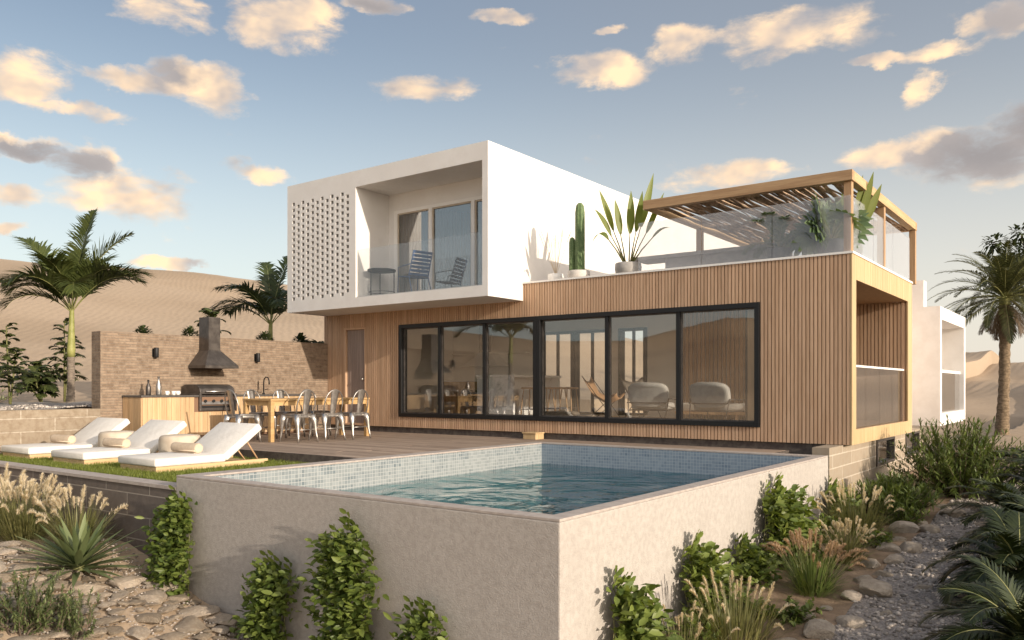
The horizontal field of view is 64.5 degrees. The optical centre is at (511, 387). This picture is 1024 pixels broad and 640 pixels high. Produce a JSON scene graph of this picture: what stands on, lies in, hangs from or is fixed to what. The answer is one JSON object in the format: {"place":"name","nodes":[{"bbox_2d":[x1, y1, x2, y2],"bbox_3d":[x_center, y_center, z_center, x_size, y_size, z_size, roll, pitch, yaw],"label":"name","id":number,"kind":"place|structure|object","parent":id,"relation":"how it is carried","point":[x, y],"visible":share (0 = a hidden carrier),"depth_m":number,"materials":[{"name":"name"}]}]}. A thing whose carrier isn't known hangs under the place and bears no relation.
{"place":"outdoors","nodes":[
{"label":"outdoors","id":0,"kind":"place"},
{"bbox_2d":[0,401,91,409],"bbox_3d":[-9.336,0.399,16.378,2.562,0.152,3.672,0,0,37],"label":"bed gravel","id":1,"kind":"structure","parent":0,"point":[28,406],"depth_m":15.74,"materials":[{"name":"gravel"}]},
{"bbox_2d":[0,323,30,403],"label":"tall leafy plant","id":2,"kind":"object","parent":1,"relation":"on","point":[10,360],"visible":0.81,"depth_m":19.87,"materials":[{"name":"green plant"}]},
{"bbox_2d":[0,209,154,402],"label":"palm tree","id":3,"kind":"object","parent":1,"relation":"on","point":[75,273],"visible":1,"depth_m":21.83,"materials":[{"name":"green plant"}]},
{"bbox_2d":[233,449,788,462],"bbox_3d":[-1.532,1.196,14.461,11.195,0.348,5.210,0,0,37],"label":"deck edge","id":4,"kind":"object","parent":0,"point":[291,457],"visible":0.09,"depth_m":12.70,"materials":[{"name":"wood"}]},
{"bbox_2d":[240,429,785,457],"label":"deck","id":5,"kind":"structure","parent":4,"relation":"on","point":[361,445],"depth_m":14.79,"materials":[{"name":"wood"}]},
{"bbox_2d":[122,377,311,437],"bbox_3d":[-6.068,0.385,17.152,0.718,1.268,4.070,0,0,37],"label":"outdoor kitchen","id":6,"kind":"object","parent":5,"relation":"on","point":[139,411],"visible":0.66,"depth_m":16.09,"materials":[{"name":"brown wood"}]},
{"bbox_2d":[180,384,236,410],"bbox_3d":[-6.274,0.203,16.813,0.734,0.535,0.860,0,0,37],"label":"barbecue","id":7,"kind":"object","parent":6,"relation":"in","point":[209,390],"visible":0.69,"depth_m":16.57,"materials":[{"name":"metal"}]},
{"bbox_2d":[223,389,261,441],"bbox_3d":[-5.029,0.527,15.082,0.527,0.991,0.544,0,0,41],"label":"metal chair","id":8,"kind":"object","parent":5,"relation":"on","point":[239,417],"visible":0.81,"depth_m":14.96,"materials":[{"name":"metal"}]},
{"bbox_2d":[242,389,277,439],"bbox_3d":[-5.050,0.527,16.191,0.544,0.991,0.527,0,0,34],"label":"metal chair","id":9,"kind":"object","parent":5,"relation":"on","point":[251,394],"visible":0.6,"depth_m":16.24,"materials":[{"name":"metal"}]},
{"bbox_2d":[273,389,305,437],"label":"metal chair","id":10,"kind":"object","parent":5,"relation":"on","point":[280,394],"visible":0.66,"depth_m":16.78,"materials":[{"name":"metal"}]},
{"bbox_2d":[279,389,318,442],"bbox_3d":[-3.999,0.527,15.227,0.544,0.991,0.527,0,0,33],"label":"metal chair","id":11,"kind":"object","parent":5,"relation":"on","point":[298,417],"visible":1,"depth_m":15.12,"materials":[{"name":"metal"}]},
{"bbox_2d":[242,397,369,441],"bbox_3d":[-4.077,0.615,16.305,0.870,0.809,2.500,0,0,37],"label":"dining table","id":12,"kind":"object","parent":5,"relation":"on","point":[270,403],"visible":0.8,"depth_m":15.53,"materials":[{"name":"brown wood"}]},
{"bbox_2d":[308,389,345,440],"bbox_3d":[-3.595,0.527,15.772,0.544,0.991,0.527,0,0,38],"label":"metal chair","id":13,"kind":"object","parent":5,"relation":"on","point":[326,419],"visible":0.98,"depth_m":15.66,"materials":[{"name":"metal"}]},
{"bbox_2d":[335,389,370,438],"bbox_3d":[-3.195,0.527,16.311,0.544,0.991,0.527,0,0,35],"label":"metal chair","id":14,"kind":"object","parent":5,"relation":"on","point":[353,415],"visible":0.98,"depth_m":16.20,"materials":[{"name":"metal"}]},
{"bbox_2d":[0,259,1023,639],"bbox_3d":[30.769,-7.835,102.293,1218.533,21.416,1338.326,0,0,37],"label":"ground","id":15,"kind":"structure","parent":0,"point":[168,301],"depth_m":59.73,"materials":[{"name":"sand"}]},
{"bbox_2d":[5,563,44,575],"bbox_3d":[-5.325,1.980,8.845,0.386,0.100,0.446,6,0,13],"label":"flagstone","id":16,"kind":"object","parent":15,"relation":"on","point":[23,566],"visible":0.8,"depth_m":8.78,"materials":[{"name":"stone"}]},
{"bbox_2d":[13,357,63,401],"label":"tall leafy plant","id":17,"kind":"object","parent":15,"relation":"on","point":[40,385],"visible":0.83,"depth_m":22.02,"materials":[{"name":"green plant"}]},
{"bbox_2d":[0,565,77,635],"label":"rosemary bush","id":18,"kind":"object","parent":15,"relation":"on","point":[39,618],"visible":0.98,"depth_m":7.63,"materials":[{"name":"green plant"}]},
{"bbox_2d":[0,462,78,544],"bbox_3d":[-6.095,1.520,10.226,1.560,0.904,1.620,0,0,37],"label":"fountain grass","id":19,"kind":"object","parent":15,"relation":"on","point":[14,526],"depth_m":10.06,"materials":[{"name":"plant"}]},
{"bbox_2d":[0,408,99,453],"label":"garden wall","id":20,"kind":"structure","parent":15,"relation":"on","point":[30,426],"depth_m":14.54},
{"bbox_2d":[31,580,71,591],"bbox_3d":[-4.833,2.102,8.549,0.291,0.140,0.354,0,0,17],"label":"flagstone","id":21,"kind":"object","parent":15,"relation":"on","point":[58,585],"visible":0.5,"depth_m":8.51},
{"bbox_2d":[45,318,87,401],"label":"tall leafy plant","id":22,"kind":"object","parent":15,"relation":"on","point":[61,342],"visible":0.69,"depth_m":23.51,"materials":[{"name":"green plant"}]},
{"bbox_2d":[3,512,145,586],"bbox_3d":[-4.839,1.766,9.023,1.511,0.703,1.493,0,0,37],"label":"agave","id":23,"kind":"object","parent":15,"relation":"on","point":[77,550],"visible":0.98,"depth_m":8.95,"materials":[{"name":"green plant"}]},
{"bbox_2d":[18,484,130,554],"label":"fountain grass","id":24,"kind":"object","parent":15,"relation":"on","point":[70,523],"depth_m":9.76,"materials":[{"name":"plant"}]},
{"bbox_2d":[53,587,100,639],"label":"rosemary bush","id":25,"kind":"object","parent":15,"relation":"on","point":[72,623],"visible":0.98,"depth_m":7.66,"materials":[{"name":"green plant"}]},
{"bbox_2d":[0,460,175,556],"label":"retaining wall","id":26,"kind":"structure","parent":15,"relation":"on","point":[143,497],"depth_m":10.23,"materials":[{"name":"stone"}]},
{"bbox_2d":[70,583,108,594],"bbox_3d":[-4.533,2.167,8.713,0.389,0.132,0.288,7,-3,-35],"label":"flagstone","id":27,"kind":"object","parent":15,"relation":"on","point":[86,588],"visible":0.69,"depth_m":8.64,"materials":[{"name":"stone"}]},
{"bbox_2d":[0,539,241,639],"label":"stone grit","id":28,"kind":"object","parent":15,"relation":"on","point":[108,609],"visible":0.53,"depth_m":8.71,"materials":[{"name":"gravel"}]},
{"bbox_2d":[108,575,147,589],"bbox_3d":[-4.253,2.153,9.007,0.336,0.109,0.407,7,3,37],"label":"flagstone","id":29,"kind":"object","parent":15,"relation":"on","point":[122,583],"visible":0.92,"depth_m":8.90,"materials":[{"name":"stone"}]},
{"bbox_2d":[125,626,151,639],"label":"flagstone","id":30,"kind":"object","parent":15,"relation":"on","point":[139,633],"visible":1,"depth_m":7.93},
{"bbox_2d":[134,613,161,623],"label":"flagstone","id":31,"kind":"object","parent":15,"relation":"on","point":[150,618],"visible":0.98,"depth_m":8.20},
{"bbox_2d":[138,589,166,604],"bbox_3d":[-3.857,2.256,8.723,0.295,0.092,0.340,3,6,-37],"label":"flagstone","id":32,"kind":"object","parent":15,"relation":"on","point":[157,596],"visible":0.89,"depth_m":8.67,"materials":[{"name":"stone"}]},
{"bbox_2d":[135,485,197,605],"bbox_3d":[-3.861,1.957,9.066,0.962,1.706,0.403,0,0,37],"label":"climbing plant","id":33,"kind":"object","parent":15,"relation":"on","point":[169,562],"visible":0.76,"depth_m":9.00,"materials":[{"name":"green plant"}]},
{"bbox_2d":[174,615,205,635],"bbox_3d":[-3.314,2.448,8.348,0.304,0.098,0.410,-1,11,-25],"label":"flagstone","id":34,"kind":"object","parent":15,"relation":"on","point":[193,624],"visible":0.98,"depth_m":8.27,"materials":[{"name":"stone"}]},
{"bbox_2d":[176,605,220,618],"bbox_3d":[-3.350,2.389,8.647,0.467,0.111,0.284,0,6,-11],"label":"flagstone","id":35,"kind":"object","parent":15,"relation":"on","point":[199,611],"visible":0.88,"depth_m":8.59,"materials":[{"name":"stone"}]},
{"bbox_2d":[92,331,327,429],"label":"brick wall","id":36,"kind":"structure","parent":15,"relation":"on","point":[125,363],"depth_m":16.84,"materials":[{"name":"brick"}]},
{"bbox_2d":[188,317,238,368],"bbox_3d":[-6.249,-0.935,16.993,0.619,1.070,0.780,0,0,37],"label":"cooker hood","id":37,"kind":"object","parent":36,"relation":"attached to","point":[210,355],"visible":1,"depth_m":16.93,"materials":[{"name":"metal"}]},
{"bbox_2d":[202,612,240,625],"bbox_3d":[-3.075,2.453,8.595,0.421,0.103,0.311,8,4,9],"label":"flagstone","id":38,"kind":"object","parent":15,"relation":"on","point":[222,618],"visible":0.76,"depth_m":8.53,"materials":[{"name":"stone"}]},
{"bbox_2d":[198,256,286,338],"bbox_3d":[-7.019,-1.862,23.716,4.027,4.887,3.569,0,0,37],"label":"palm tree","id":39,"kind":"object","parent":15,"relation":"on","point":[271,299],"visible":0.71,"depth_m":23.75,"materials":[{"name":"green plant"}]},
{"bbox_2d":[228,550,299,639],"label":"climbing plant","id":40,"kind":"object","parent":15,"relation":"on","point":[268,586],"visible":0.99,"depth_m":7.99,"materials":[{"name":"green plant"}]},
{"bbox_2d":[293,508,388,639],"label":"climbing plant","id":41,"kind":"object","parent":15,"relation":"on","point":[344,584],"visible":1,"depth_m":7.33,"materials":[{"name":"green plant"}]},
{"bbox_2d":[383,595,448,639],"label":"climbing plant","id":42,"kind":"object","parent":15,"relation":"on","point":[416,625],"visible":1,"depth_m":6.87,"materials":[{"name":"green plant"}]},
{"bbox_2d":[176,441,827,639],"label":"swimming pool","id":43,"kind":"structure","parent":15,"relation":"on","point":[495,572],"depth_m":7.90,"materials":[{"name":"paint"}]},
{"bbox_2d":[340,464,721,513],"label":"pool water","id":44,"kind":"structure","parent":43,"relation":"in","point":[569,495],"depth_m":11.40,"materials":[{"name":"liquid"}]},
{"bbox_2d":[287,140,964,514],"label":"house","id":45,"kind":"structure","parent":15,"relation":"on","point":[851,364],"depth_m":16.99,"materials":[{"name":"brown wood"}]},
{"bbox_2d":[344,327,365,423],"bbox_3d":[-3.693,-0.280,19.350,0.740,2.280,0.189,0,0,37],"label":"door","id":46,"kind":"structure","parent":45,"relation":"in","point":[354,338],"depth_m":19.38,"materials":[{"name":"brown wood"}]},
{"bbox_2d":[397,250,432,292],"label":"balcony chair","id":47,"kind":"object","parent":45,"relation":"on","point":[422,268],"visible":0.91,"depth_m":17.09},
{"bbox_2d":[394,196,481,292],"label":"balcony doors","id":48,"kind":"structure","parent":45,"relation":"in","point":[431,209],"depth_m":17.66,"materials":[{"name":"white paint"}]},
{"bbox_2d":[399,316,536,420],"bbox_3d":[-0.987,-0.380,17.341,3.800,2.080,0.195,0,0,37],"label":"window","id":49,"kind":"structure","parent":45,"relation":"in","point":[485,323],"depth_m":17.37,"materials":[{"name":"black glass"}]},
{"bbox_2d":[461,325,509,366],"bbox_3d":[-0.731,-1.180,22.438,1.300,1.200,0.580,0,0,37],"label":"range hood","id":50,"kind":"object","parent":45,"relation":"attached to","point":[496,360],"visible":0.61,"depth_m":22.35,"materials":[{"name":"white paint"}]},
{"bbox_2d":[444,351,531,413],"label":"kitchen cabinets","id":51,"kind":"object","parent":45,"relation":"on","point":[460,396],"visible":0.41,"depth_m":22.51,"materials":[{"name":"white paint"}]},
{"bbox_2d":[545,331,572,410],"bbox_3d":[1.220,-0.390,21.502,1.050,2.160,0.240,0,0,37],"label":"rear window","id":52,"kind":"structure","parent":45,"relation":"in","point":[557,334],"depth_m":21.43,"materials":[{"name":"glass"}]},
{"bbox_2d":[567,203,589,277],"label":"cactus","id":53,"kind":"object","parent":45,"relation":"on","point":[577,256],"visible":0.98,"depth_m":15.78,"materials":[{"name":"plant"}]},
{"bbox_2d":[573,329,604,414],"bbox_3d":[2.071,-0.390,20.871,1.030,2.160,0.240,0,0,37],"label":"rear window","id":54,"kind":"structure","parent":45,"relation":"in","point":[576,334],"depth_m":21.06,"materials":[{"name":"glass"}]},
{"bbox_2d":[582,376,625,416],"bbox_3d":[2.009,0.231,17.794,0.798,0.986,0.814,0,0,22],"label":"butterfly chair","id":55,"kind":"object","parent":45,"relation":"on","point":[593,389],"visible":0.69,"depth_m":17.89,"materials":[{"name":"beige leather"}]},
{"bbox_2d":[592,173,669,272],"bbox_3d":[2.236,-3.087,15.176,1.421,1.920,0.499,0,0,15],"label":"banana plant","id":56,"kind":"object","parent":45,"relation":"on","point":[639,217],"visible":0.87,"depth_m":15.13,"materials":[{"name":"green plant"}]},
{"bbox_2d":[618,327,646,415],"bbox_3d":[3.027,-0.390,20.162,0.750,2.160,0.240,0,0,37],"label":"rear window","id":57,"kind":"structure","parent":45,"relation":"in","point":[621,332],"depth_m":20.21,"materials":[{"name":"white glass"}]},
{"bbox_2d":[536,302,759,426],"bbox_3d":[2.347,-0.380,14.869,4.498,2.080,0.195,0,0,37],"label":"window","id":58,"kind":"structure","parent":45,"relation":"in","point":[679,311],"depth_m":14.68,"materials":[{"name":"black glass"}]},
{"bbox_2d":[627,382,675,417],"bbox_3d":[2.798,0.307,16.221,0.863,0.828,0.849,0,0,29],"label":"lounge chair","id":59,"kind":"object","parent":45,"relation":"on","point":[648,396],"visible":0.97,"depth_m":15.91,"materials":[{"name":"grey fabric"}]},
{"bbox_2d":[635,243,792,267],"bbox_3d":[3.903,-2.364,15.592,3.200,0.492,0.600,0,0,37],"label":"glass railing","id":60,"kind":"object","parent":45,"relation":"on","point":[710,256],"visible":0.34,"depth_m":15.48,"materials":[{"name":"glass"}]},
{"bbox_2d":[689,382,744,419],"bbox_3d":[3.869,0.307,15.390,0.863,0.828,0.849,0,0,45],"label":"lounge chair","id":61,"kind":"object","parent":45,"relation":"on","point":[707,397],"visible":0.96,"depth_m":15.11,"materials":[{"name":"grey fabric"}]},
{"bbox_2d":[745,310,747,419],"bbox_3d":[5.200,-0.520,15.477,0.040,2.360,4.020,0,0,37],"label":"loggia window","id":62,"kind":"structure","parent":45,"relation":"in","point":[746,311],"depth_m":13.86,"materials":[{"name":"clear glass"}]},
{"bbox_2d":[643,169,916,284],"bbox_3d":[5.375,-2.763,15.764,3.620,1.274,5.170,0,0,37],"label":"pergola","id":63,"kind":"object","parent":45,"relation":"on","point":[705,203],"visible":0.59,"depth_m":14.55,"materials":[{"name":"brown wood"}]},
{"bbox_2d":[742,211,818,259],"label":"fern plant","id":64,"kind":"object","parent":45,"relation":"on","point":[777,226],"visible":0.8,"depth_m":13.61,"materials":[{"name":"green plant"}]},
{"bbox_2d":[784,192,873,255],"bbox_3d":[5.196,-2.621,13.226,1.410,1.120,1.250,0,0,10],"label":"monstera plant","id":65,"kind":"object","parent":45,"relation":"on","point":[823,222],"visible":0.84,"depth_m":13.12,"materials":[{"name":"green plant"}]},
{"bbox_2d":[835,172,881,254],"bbox_3d":[5.631,-2.833,13.472,0.843,1.412,0.589,0,0,37],"label":"banana plant","id":66,"kind":"object","parent":45,"relation":"on","point":[863,200],"visible":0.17,"depth_m":13.38,"materials":[{"name":"green plant"}]},
{"bbox_2d":[876,436,894,466],"bbox_3d":[6.872,1.175,15.097,0.180,0.470,1.460,0,0,37],"label":"basement window","id":67,"kind":"structure","parent":45,"relation":"in","point":[882,445],"depth_m":15.22,"materials":[{"name":"glass"}]},
{"bbox_2d":[927,240,1023,434],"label":"palm tree","id":68,"kind":"object","parent":15,"relation":"on","point":[1003,278],"visible":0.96,"depth_m":29.72,"materials":[{"name":"green plant"}]},
{"bbox_2d":[976,223,1023,307],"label":"leafy tree","id":69,"kind":"object","parent":15,"relation":"on","point":[995,246],"visible":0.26,"depth_m":44.33,"materials":[{"name":"green plant"}]},
{"bbox_2d":[0,0,1023,362],"label":"sky","id":70,"kind":"structure","parent":0,"point":[187,126],"materials":[{"name":"blue"}]},
{"bbox_2d":[476,375,560,414],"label":"kitchen island","id":71,"kind":"structure","parent":0,"point":[505,393],"depth_m":19.23,"materials":[{"name":"stone"}]},
{"bbox_2d":[539,227,569,279],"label":"pampas grass","id":72,"kind":"object","parent":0,"point":[555,275],"depth_m":16.33,"materials":[{"name":"plant"}]},
{"bbox_2d":[675,402,744,419],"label":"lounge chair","id":73,"kind":"object","parent":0,"point":[686,408],"visible":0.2,"depth_m":17.94,"materials":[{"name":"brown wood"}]},
{"bbox_2d":[666,466,987,639],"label":"planting bed soil","id":74,"kind":"structure","parent":0,"point":[838,604],"depth_m":8.57,"materials":[{"name":"soil"}]},
{"bbox_2d":[606,565,683,639],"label":"climbing plant","id":75,"kind":"object","parent":74,"relation":"on","point":[636,611],"visible":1,"depth_m":6.68,"materials":[{"name":"green plant"}]},
{"bbox_2d":[661,608,722,639],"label":"ground cover","id":76,"kind":"object","parent":74,"relation":"on","point":[687,627],"visible":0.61,"depth_m":7.20,"materials":[{"name":"green plant"}]},
{"bbox_2d":[653,600,740,639],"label":"pale grass","id":77,"kind":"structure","parent":74,"relation":"on","point":[699,628],"depth_m":7.03,"materials":[{"name":"plant"}]},
{"bbox_2d":[679,529,747,636],"bbox_3d":[1.954,2.056,7.802,0.615,1.363,0.979,0,0,37],"label":"climbing plant","id":78,"kind":"object","parent":74,"relation":"on","point":[697,565],"visible":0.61,"depth_m":7.79,"materials":[{"name":"green plant"}]},
{"bbox_2d":[667,568,797,639],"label":"pale grass","id":79,"kind":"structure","parent":74,"relation":"on","point":[729,624],"depth_m":7.29,"materials":[{"name":"plant"}]},
{"bbox_2d":[731,532,782,590],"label":"climbing plant","id":80,"kind":"object","parent":74,"relation":"on","point":[754,564],"visible":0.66,"depth_m":8.87,"materials":[{"name":"green plant"}]},
{"bbox_2d":[743,595,825,626],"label":"ground cover","id":81,"kind":"object","parent":74,"relation":"on","point":[795,614],"visible":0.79,"depth_m":7.72,"materials":[{"name":"green plant"}]},
{"bbox_2d":[762,472,827,570],"bbox_3d":[3.409,1.767,9.642,0.760,1.485,1.011,0,0,37],"label":"climbing plant","id":82,"kind":"object","parent":74,"relation":"on","point":[785,513],"visible":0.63,"depth_m":9.58,"materials":[{"name":"green plant"}]},
{"bbox_2d":[760,527,868,600],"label":"foxtail grass","id":83,"kind":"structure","parent":74,"relation":"on","point":[808,583],"depth_m":8.48,"materials":[{"name":"green plant"}]},
{"bbox_2d":[803,619,834,639],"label":"boulder","id":84,"kind":"object","parent":74,"relation":"on","point":[821,629],"visible":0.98,"depth_m":7.26,"materials":[{"name":"stone"}]},
{"bbox_2d":[824,476,864,519],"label":"climbing plant","id":85,"kind":"object","parent":74,"relation":"on","point":[833,488],"visible":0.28,"depth_m":11.69,"materials":[{"name":"green plant"}]},
{"bbox_2d":[812,516,885,569],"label":"fountain grass","id":86,"kind":"object","parent":74,"relation":"on","point":[848,539],"depth_m":9.53,"materials":[{"name":"plant"}]},
{"bbox_2d":[812,479,911,539],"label":"fountain grass","id":87,"kind":"object","parent":74,"relation":"on","point":[868,520],"depth_m":10.94,"materials":[{"name":"plant"}]},
{"bbox_2d":[854,528,894,547],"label":"ground cover","id":88,"kind":"object","parent":74,"relation":"on","point":[887,537],"visible":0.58,"depth_m":10.12,"materials":[{"name":"green plant"}]},
{"bbox_2d":[844,469,945,517],"bbox_3d":[5.701,1.651,12.177,1.579,0.837,1.676,0,0,37],"label":"feathery bush","id":89,"kind":"object","parent":74,"relation":"on","point":[900,492],"visible":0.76,"depth_m":11.97,"materials":[{"name":"green plant"}]},
{"bbox_2d":[865,503,929,524],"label":"ground cover","id":90,"kind":"object","parent":74,"relation":"on","point":[917,516],"visible":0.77,"depth_m":11.51,"materials":[{"name":"green plant"}]},
{"bbox_2d":[887,521,919,532],"bbox_3d":[5.351,1.933,11.112,0.405,0.221,0.311,3,-2,17],"label":"boulder","id":91,"kind":"object","parent":74,"relation":"on","point":[913,527],"visible":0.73,"depth_m":10.98,"materials":[{"name":"stone"}]},
{"bbox_2d":[878,414,1023,500],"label":"feathery bush","id":92,"kind":"object","parent":74,"relation":"on","point":[946,467],"visible":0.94,"depth_m":13.28,"materials":[{"name":"green plant"}]},
{"bbox_2d":[826,470,1023,639],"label":"gravel path","id":93,"kind":"structure","parent":0,"point":[882,625],"depth_m":8.18,"materials":[{"name":"gravel"}]},
{"bbox_2d":[836,615,866,628],"bbox_3d":[3.203,2.233,7.665,0.286,0.154,0.234,-6,-3,38],"label":"boulder","id":94,"kind":"object","parent":93,"relation":"on","point":[851,621],"visible":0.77,"depth_m":7.60,"materials":[{"name":"stone"}]},
{"bbox_2d":[859,578,892,596],"bbox_3d":[3.749,2.080,8.346,0.317,0.198,0.343,0,0,33],"label":"boulder","id":95,"kind":"object","parent":93,"relation":"on","point":[872,587],"visible":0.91,"depth_m":8.25,"materials":[{"name":"stone"}]},
{"bbox_2d":[918,554,1023,639],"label":"feather palm","id":96,"kind":"object","parent":93,"relation":"on","point":[1004,598],"visible":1,"depth_m":6.38,"materials":[{"name":"green plant"}]},
{"bbox_2d":[921,505,1023,607],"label":"feather palm","id":97,"kind":"object","parent":93,"relation":"on","point":[1008,531],"visible":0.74,"depth_m":7.89,"materials":[{"name":"green plant"}]},
{"bbox_2d":[940,478,1023,551],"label":"feather palm","id":98,"kind":"object","parent":93,"relation":"on","point":[991,495],"visible":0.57,"depth_m":9.90,"materials":[{"name":"green plant"}]},
{"bbox_2d":[956,491,1023,567],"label":"feather palm","id":99,"kind":"object","parent":93,"relation":"on","point":[1019,506],"visible":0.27,"depth_m":8.90,"materials":[{"name":"green plant"}]},
{"bbox_2d":[980,450,1023,519],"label":"feather palm","id":100,"kind":"object","parent":93,"relation":"on","point":[1019,460],"visible":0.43,"depth_m":11.32,"materials":[{"name":"green plant"}]},
{"bbox_2d":[990,446,1023,490],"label":"feather palm","id":101,"kind":"object","parent":93,"relation":"on","point":[1021,474],"visible":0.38,"depth_m":13.35,"materials":[{"name":"green plant"}]},
{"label":"lawn soil","id":102,"kind":"structure","parent":0,"visible":0},
{"bbox_2d":[0,453,311,481],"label":"lawn grass","id":103,"kind":"structure","parent":102,"relation":"on","point":[113,468],"depth_m":11.57,"materials":[{"name":"plant"}]},
{"bbox_2d":[1,417,129,458],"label":"sun lounger","id":104,"kind":"object","parent":103,"relation":"on","point":[87,436],"visible":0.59,"depth_m":13.92,"materials":[{"name":"beige fabric"}]},
{"bbox_2d":[98,430,134,446],"bbox_3d":[-6.732,0.955,13.891,0.636,0.430,0.636,0,0,37],"label":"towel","id":105,"kind":"object","parent":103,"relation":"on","point":[124,434],"visible":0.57,"depth_m":13.63,"materials":[{"name":"beige fabric"}]},
{"bbox_2d":[51,419,186,464],"bbox_3d":[-6.245,0.865,13.082,1.030,0.634,1.820,0,0,36],"label":"sun lounger","id":106,"kind":"object","parent":103,"relation":"on","point":[144,439],"visible":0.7,"depth_m":12.87,"materials":[{"name":"beige fabric"}]},
{"bbox_2d":[102,438,130,447],"bbox_3d":[-6.384,0.892,13.100,0.580,0.150,0.166,0,0,34],"label":"rolled towel","id":107,"kind":"object","parent":106,"relation":"on","point":[116,442],"visible":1,"depth_m":13.00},
{"bbox_2d":[158,434,200,452],"bbox_3d":[-5.256,0.955,12.859,0.636,0.430,0.636,0,0,37],"label":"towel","id":108,"kind":"object","parent":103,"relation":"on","point":[165,442],"visible":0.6,"depth_m":12.60,"materials":[{"name":"beige fabric"}]},
{"bbox_2d":[118,422,267,472],"bbox_3d":[-4.683,0.865,12.010,1.030,0.634,1.820,0,0,38],"label":"sun lounger","id":109,"kind":"object","parent":103,"relation":"on","point":[222,443],"visible":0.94,"depth_m":11.89,"materials":[{"name":"fabric"}]},
{"bbox_2d":[171,442,202,452],"bbox_3d":[-4.826,0.892,12.045,0.580,0.150,0.166,0,0,34],"label":"rolled towel","id":110,"kind":"object","parent":109,"relation":"on","point":[181,447],"visible":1,"depth_m":11.95,"materials":[{"name":"fabric"}]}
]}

